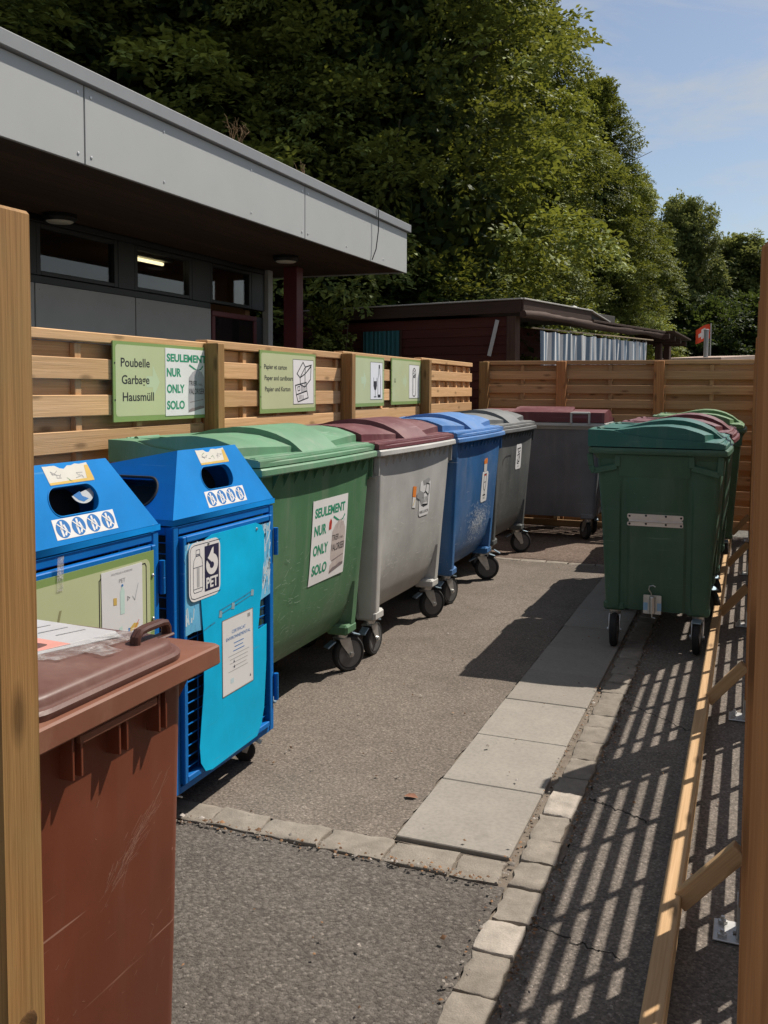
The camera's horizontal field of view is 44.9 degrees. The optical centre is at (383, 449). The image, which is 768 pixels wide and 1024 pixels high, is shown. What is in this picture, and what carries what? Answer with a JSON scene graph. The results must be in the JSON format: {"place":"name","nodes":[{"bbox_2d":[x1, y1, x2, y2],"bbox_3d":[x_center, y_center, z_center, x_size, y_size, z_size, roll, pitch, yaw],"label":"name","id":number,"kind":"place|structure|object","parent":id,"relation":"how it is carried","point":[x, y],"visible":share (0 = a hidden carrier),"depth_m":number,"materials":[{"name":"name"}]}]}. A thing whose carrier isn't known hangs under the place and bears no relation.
{"place":"outdoors","nodes":[
{"label":"outdoors","id":0,"kind":"place"},
{"bbox_2d":[171,820,504,1023],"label":"asphalt","id":1,"kind":"structure","parent":0,"point":[239,956],"depth_m":2.59,"materials":[{"name":"grey asphalt"}]},
{"bbox_2d":[0,205,44,1023],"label":"gate post","id":2,"kind":"object","parent":1,"relation":"on","point":[22,1001],"visible":1,"depth_m":1.30,"materials":[{"name":"brown wood"}]},
{"bbox_2d":[34,458,165,633],"bbox_3d":[-1.202,0.675,2.870,0.779,1.296,0.720,2,4,21],"label":"recycling bin","id":3,"kind":"object","parent":1,"relation":"on","point":[91,581],"visible":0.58,"depth_m":2.77,"materials":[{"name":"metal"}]},
{"bbox_2d":[36,544,156,633],"bbox_3d":[-0.863,0.751,2.735,0.026,0.858,0.628,2,4,21],"label":"door","id":4,"kind":"structure","parent":3,"relation":"in","point":[96,561],"depth_m":2.75,"materials":[{"name":"blue plastic"}]},
{"bbox_2d":[37,619,219,1023],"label":"wheelie bin","id":5,"kind":"object","parent":1,"relation":"on","point":[108,719],"visible":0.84,"depth_m":1.74,"materials":[{"name":"plastic"}]},
{"bbox_2d":[177,557,604,838],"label":"asphalt","id":6,"kind":"structure","parent":0,"point":[475,679],"depth_m":4.49,"materials":[{"name":"grey asphalt"}]},
{"bbox_2d":[68,445,278,797],"bbox_3d":[-0.915,0.628,3.595,0.778,1.296,0.720,2,4,21],"label":"recycling bin","id":7,"kind":"object","parent":6,"relation":"on","point":[219,575],"visible":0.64,"depth_m":3.39,"materials":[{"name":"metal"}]},
{"bbox_2d":[178,514,272,784],"bbox_3d":[-0.576,0.704,3.460,0.026,0.858,0.628,2,4,21],"label":"door","id":8,"kind":"structure","parent":7,"relation":"in","point":[186,776],"depth_m":3.26,"materials":[{"name":"blue plastic"}]},
{"bbox_2d":[108,423,377,702],"bbox_3d":[-0.618,0.545,4.573,0.800,1.339,1.306,2,4,21],"label":"waste container","id":9,"kind":"object","parent":6,"relation":"on","point":[313,479],"visible":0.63,"depth_m":4.37,"materials":[{"name":"plastic"}]},
{"bbox_2d":[31,327,472,465],"bbox_3d":[-0.314,0.150,6.702,0.179,1.750,7.528,2,4,20],"label":"wooden fence","id":10,"kind":"object","parent":6,"relation":"on","point":[72,400],"visible":0.17,"depth_m":4.88,"materials":[{"name":"brown wood"}]},
{"bbox_2d":[112,340,204,421],"bbox_3d":[-1.081,-0.332,4.550,0.009,0.368,0.787,2,4,20],"label":"info sign","id":11,"kind":"object","parent":10,"relation":"attached to","point":[151,381],"visible":1,"depth_m":4.50,"materials":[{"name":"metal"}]},
{"bbox_2d":[259,350,315,413],"bbox_3d":[-0.597,-0.426,5.859,0.008,0.376,0.793,2,4,20],"label":"info sign","id":12,"kind":"object","parent":10,"relation":"attached to","point":[287,381],"visible":1,"depth_m":5.82,"materials":[{"name":"metal"}]},
{"bbox_2d":[355,355,383,406],"bbox_3d":[-0.138,-0.525,7.112,0.008,0.383,0.804,2,4,20],"label":"info sign","id":13,"kind":"object","parent":10,"relation":"attached to","point":[369,381],"visible":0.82,"depth_m":7.18,"materials":[{"name":"metal"}]},
{"bbox_2d":[391,358,420,404],"bbox_3d":[0.194,-0.589,8.027,0.008,0.386,0.792,2,4,20],"label":"info sign","id":14,"kind":"object","parent":10,"relation":"attached to","point":[405,381],"visible":1,"depth_m":8.00,"materials":[{"name":"metal"}]},
{"bbox_2d":[301,416,455,654],"bbox_3d":[-0.118,0.468,5.761,0.800,1.339,1.306,2,4,22],"label":"waste container","id":15,"kind":"object","parent":6,"relation":"on","point":[403,515],"visible":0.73,"depth_m":5.44,"materials":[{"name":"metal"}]},
{"bbox_2d":[404,793,417,797],"bbox_3d":[0.100,1.283,3.449,0.056,0.009,0.027,1,4,10],"label":"fallen leaf","id":16,"kind":"object","parent":6,"relation":"on","point":[413,795],"visible":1,"depth_m":3.46,"materials":[{"name":"orange plant"}]},
{"bbox_2d":[398,412,504,603],"bbox_3d":[0.384,0.388,7.016,0.800,1.339,1.306,2,4,21],"label":"waste container","id":17,"kind":"object","parent":6,"relation":"on","point":[469,497],"visible":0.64,"depth_m":6.70,"materials":[{"name":"plastic"}]},
{"bbox_2d":[176,567,737,1023],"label":"litter","id":18,"kind":"object","parent":6,"relation":"on","point":[526,975],"visible":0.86,"depth_m":3.07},
{"bbox_2d":[459,409,536,566],"bbox_3d":[0.831,0.307,8.267,0.800,1.339,1.306,2,4,22],"label":"waste container","id":19,"kind":"object","parent":6,"relation":"on","point":[511,479],"visible":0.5,"depth_m":8.11,"materials":[{"name":"plastic"}]},
{"bbox_2d":[270,530,747,1023],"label":"ground","id":20,"kind":"structure","parent":0,"point":[739,533],"depth_m":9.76,"materials":[{"name":"grey concrete"}]},
{"bbox_2d":[0,0,178,108],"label":"hornbeam tree","id":21,"kind":"object","parent":20,"relation":"on","point":[30,13],"visible":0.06,"depth_m":13.55,"materials":[{"name":"green plant"}]},
{"bbox_2d":[0,27,410,422],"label":"flat roof building","id":22,"kind":"structure","parent":20,"relation":"on","point":[148,217],"depth_m":7.72,"materials":[{"name":"grey metal"}]},
{"bbox_2d":[35,221,117,287],"bbox_3d":[-2.591,-1.626,7.828,0.070,0.416,1.020,2,4,21],"label":"window","id":23,"kind":"structure","parent":22,"relation":"in","point":[112,244],"depth_m":7.87,"materials":[{"name":"black glass"}]},
{"bbox_2d":[134,245,191,299],"bbox_3d":[-2.142,-1.699,8.960,0.070,0.416,0.940,2,4,21],"label":"window","id":24,"kind":"structure","parent":22,"relation":"in","point":[187,262],"depth_m":9.03,"materials":[{"name":"black metal"}]},
{"bbox_2d":[210,263,250,308],"bbox_3d":[-1.686,-1.773,10.111,0.070,0.416,0.860,2,4,21],"label":"window","id":25,"kind":"structure","parent":22,"relation":"in","point":[247,275],"depth_m":10.20,"materials":[{"name":"black metal"}]},
{"bbox_2d":[211,310,256,352],"bbox_3d":[-1.642,-0.356,10.249,0.025,2.275,0.940,2,4,21],"label":"door","id":26,"kind":"structure","parent":22,"relation":"in","point":[226,329],"depth_m":10.16,"materials":[{"name":"red paint"}]},
{"bbox_2d":[223,114,249,142],"bbox_3d":[-1.158,-2.514,7.346,0.155,0.220,0.355,2,4,21],"label":"weed","id":27,"kind":"object","parent":22,"relation":"on","point":[235,129],"visible":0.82,"depth_m":7.36,"materials":[{"name":"plant"}]},
{"bbox_2d":[0,0,438,345],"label":"hornbeam tree","id":28,"kind":"object","parent":20,"relation":"on","point":[174,31],"visible":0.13,"depth_m":14.87,"materials":[{"name":"green plant"}]},
{"bbox_2d":[250,277,348,347],"bbox_3d":[-3.805,-1.743,16.067,8.291,5.667,7.785,-2,4,-28],"label":"dark shrub","id":29,"kind":"object","parent":20,"relation":"on","point":[278,343],"visible":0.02,"depth_m":13.93,"materials":[{"name":"green plant"}]},
{"bbox_2d":[303,300,356,358],"bbox_3d":[-0.802,-0.716,12.901,1.306,2.753,1.250,-2,5,-36],"label":"shrub","id":30,"kind":"object","parent":20,"relation":"on","point":[328,335],"visible":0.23,"depth_m":12.77,"materials":[{"name":"green plant"}]},
{"bbox_2d":[176,555,603,885],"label":"kerb","id":31,"kind":"structure","parent":20,"relation":"on","point":[233,818],"depth_m":3.10,"materials":[{"name":"stone"}]},
{"bbox_2d":[250,246,539,354],"bbox_3d":[-0.470,-1.361,16.275,6.411,4.685,6.828,1,4,5],"label":"dark shrub","id":32,"kind":"object","parent":20,"relation":"on","point":[414,296],"visible":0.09,"depth_m":14.54,"materials":[{"name":"green plant"}]},
{"bbox_2d":[160,0,630,360],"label":"hornbeam tree","id":33,"kind":"object","parent":20,"relation":"on","point":[396,59],"visible":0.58,"depth_m":14.83,"materials":[{"name":"green plant"}]},
{"bbox_2d":[340,41,545,327],"bbox_3d":[-1.001,-7.882,23.651,10.315,15.632,9.062,4,5,43],"label":"hornbeam tree","id":34,"kind":"object","parent":20,"relation":"on","point":[509,195],"visible":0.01,"depth_m":23.50,"materials":[{"name":"green plant"}]},
{"bbox_2d":[273,298,690,409],"bbox_3d":[1.856,-0.885,15.394,4.495,2.795,6.175,3,5,35],"label":"timber hut","id":35,"kind":"object","parent":20,"relation":"on","point":[463,332],"visible":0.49,"depth_m":12.64,"materials":[{"name":"wood"}]},
{"bbox_2d":[363,330,401,356],"bbox_3d":[-0.035,-1.315,13.000,0.660,0.700,0.036,3,5,35],"label":"window","id":36,"kind":"structure","parent":35,"relation":"in","point":[388,343],"depth_m":12.96,"materials":[{"name":"teal"}]},
{"bbox_2d":[487,320,498,355],"bbox_3d":[1.400,-1.436,11.927,0.150,0.470,0.022,1,4,10],"label":"plank","id":37,"kind":"object","parent":35,"relation":"attached to","point":[490,349],"visible":1,"depth_m":11.92,"materials":[{"name":"grey wood"}]},
{"bbox_2d":[540,327,646,364],"bbox_3d":[3.161,-1.309,13.642,0.093,0.778,3.959,3,5,35],"label":"striped curtain","id":38,"kind":"object","parent":35,"relation":"hanging from","point":[554,346],"visible":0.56,"depth_m":13.31,"materials":[{"name":"silver metal"}]},
{"bbox_2d":[437,610,658,1023],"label":"kerb","id":39,"kind":"structure","parent":20,"relation":"on","point":[473,997],"depth_m":2.96,"materials":[{"name":"stone"}]},
{"bbox_2d":[483,0,636,340],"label":"hornbeam tree","id":40,"kind":"object","parent":20,"relation":"on","point":[598,160],"visible":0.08,"depth_m":25.11,"materials":[{"name":"green plant"}]},
{"bbox_2d":[479,359,754,530],"bbox_3d":[2.523,-0.077,10.081,3.060,1.785,0.166,2,4,21],"label":"wooden fence","id":41,"kind":"object","parent":20,"relation":"on","point":[645,388],"visible":0.32,"depth_m":10.01,"materials":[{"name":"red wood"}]},
{"bbox_2d":[559,72,690,359],"bbox_3d":[7.940,-7.488,35.274,7.689,13.399,6.755,0,4,-6],"label":"hornbeam tree","id":42,"kind":"object","parent":20,"relation":"on","point":[624,307],"visible":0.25,"depth_m":34.06,"materials":[{"name":"green plant"}]},
{"bbox_2d":[624,172,702,359],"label":"hornbeam tree","id":43,"kind":"object","parent":20,"relation":"on","point":[667,277],"visible":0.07,"depth_m":43.49,"materials":[{"name":"green plant"}]},
{"bbox_2d":[651,188,733,307],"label":"leafy tree","id":44,"kind":"object","parent":20,"relation":"on","point":[694,246],"visible":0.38,"depth_m":53.54,"materials":[{"name":"green plant"}]},
{"bbox_2d":[643,290,757,359],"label":"dark shrub","id":45,"kind":"object","parent":20,"relation":"on","point":[725,341],"visible":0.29,"depth_m":42.83,"materials":[{"name":"green plant"}]},
{"bbox_2d":[671,329,754,364],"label":"pale roof building","id":46,"kind":"structure","parent":20,"relation":"on","point":[705,356],"depth_m":29.90,"materials":[{"name":"metal"}]},
{"bbox_2d":[696,323,711,355],"bbox_3d":[11.354,-2.563,33.160,0.530,3.880,0.086,2,4,19],"label":"flag pole","id":47,"kind":"object","parent":46,"relation":"on","point":[700,335],"visible":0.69,"depth_m":33.05,"materials":[{"name":"red fabric"}]},
{"bbox_2d":[706,228,767,304],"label":"leafy tree","id":48,"kind":"object","parent":20,"relation":"on","point":[742,260],"visible":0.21,"depth_m":55.75,"materials":[{"name":"green plant"}]},
{"bbox_2d":[718,288,759,352],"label":"dark shrub","id":49,"kind":"object","parent":20,"relation":"on","point":[742,300],"visible":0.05,"depth_m":44.39,"materials":[{"name":"green plant"}]},
{"bbox_2d":[396,575,637,863],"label":"path","id":50,"kind":"structure","parent":0,"point":[481,800],"depth_m":3.89,"materials":[{"name":"concrete"}]},
{"bbox_2d":[468,524,603,564],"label":"asphalt","id":51,"kind":"structure","parent":0,"point":[560,544],"depth_m":8.99,"materials":[{"name":"grey asphalt"}]},
{"bbox_2d":[487,406,614,539],"bbox_3d":[1.692,0.215,9.729,1.306,1.339,0.800,2,4,21],"label":"waste container","id":52,"kind":"object","parent":51,"relation":"on","point":[563,480],"visible":0.46,"depth_m":9.36,"materials":[{"name":"plastic"}]},
{"bbox_2d":[524,516,601,528],"bbox_3d":[2.323,0.738,10.048,2.400,0.205,0.192,2,4,21],"label":"bumper rail","id":53,"kind":"object","parent":51,"relation":"on","point":[555,521],"visible":0.22,"depth_m":10.15,"materials":[{"name":"brown wood"}]},
{"bbox_2d":[498,537,748,1023],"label":"asphalt","id":54,"kind":"structure","parent":0,"point":[607,893],"depth_m":3.00,"materials":[{"name":"grey asphalt"}]},
{"bbox_2d":[587,417,733,654],"bbox_3d":[1.774,0.470,5.884,0.800,1.339,1.306,2,4,21],"label":"waste container","id":55,"kind":"object","parent":54,"relation":"on","point":[661,483],"visible":0.99,"depth_m":5.33,"materials":[{"name":"plastic"}]},
{"bbox_2d":[621,413,739,592],"bbox_3d":[2.297,0.388,7.164,0.800,1.339,1.306,2,4,22],"label":"waste container","id":56,"kind":"object","parent":54,"relation":"on","point":[719,425],"visible":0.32,"depth_m":6.78,"materials":[{"name":"plastic"}]},
{"bbox_2d":[639,514,748,1023],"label":"bumper rail","id":57,"kind":"object","parent":54,"relation":"on","point":[680,892],"visible":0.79,"depth_m":2.78,"materials":[{"name":"brown wood"}]},
{"bbox_2d":[652,409,746,559],"bbox_3d":[2.957,0.289,8.707,0.800,1.339,1.306,2,4,21],"label":"waste container","id":58,"kind":"object","parent":54,"relation":"on","point":[730,420],"visible":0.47,"depth_m":8.09,"materials":[{"name":"plastic"}]},
{"bbox_2d":[712,301,759,944],"bbox_3d":[2.084,0.312,5.095,0.279,1.756,9.118,2,4,21],"label":"wooden fence","id":59,"kind":"object","parent":54,"relation":"on","point":[724,928],"visible":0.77,"depth_m":2.63,"materials":[{"name":"brown wood"}]},
{"bbox_2d":[737,242,767,1023],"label":"gate post","id":60,"kind":"object","parent":54,"relation":"on","point":[752,1001],"visible":1,"depth_m":0.82,"materials":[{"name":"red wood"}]},
{"bbox_2d":[517,557,741,958],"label":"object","id":61,"kind":"structure","parent":0,"point":[602,803],"depth_m":3.31,"materials":[{"name":"grey"}]},
{"bbox_2d":[545,0,767,260],"label":"sky","id":62,"kind":"structure","parent":0,"point":[694,73],"materials":[{"name":"blue"}]}
]}

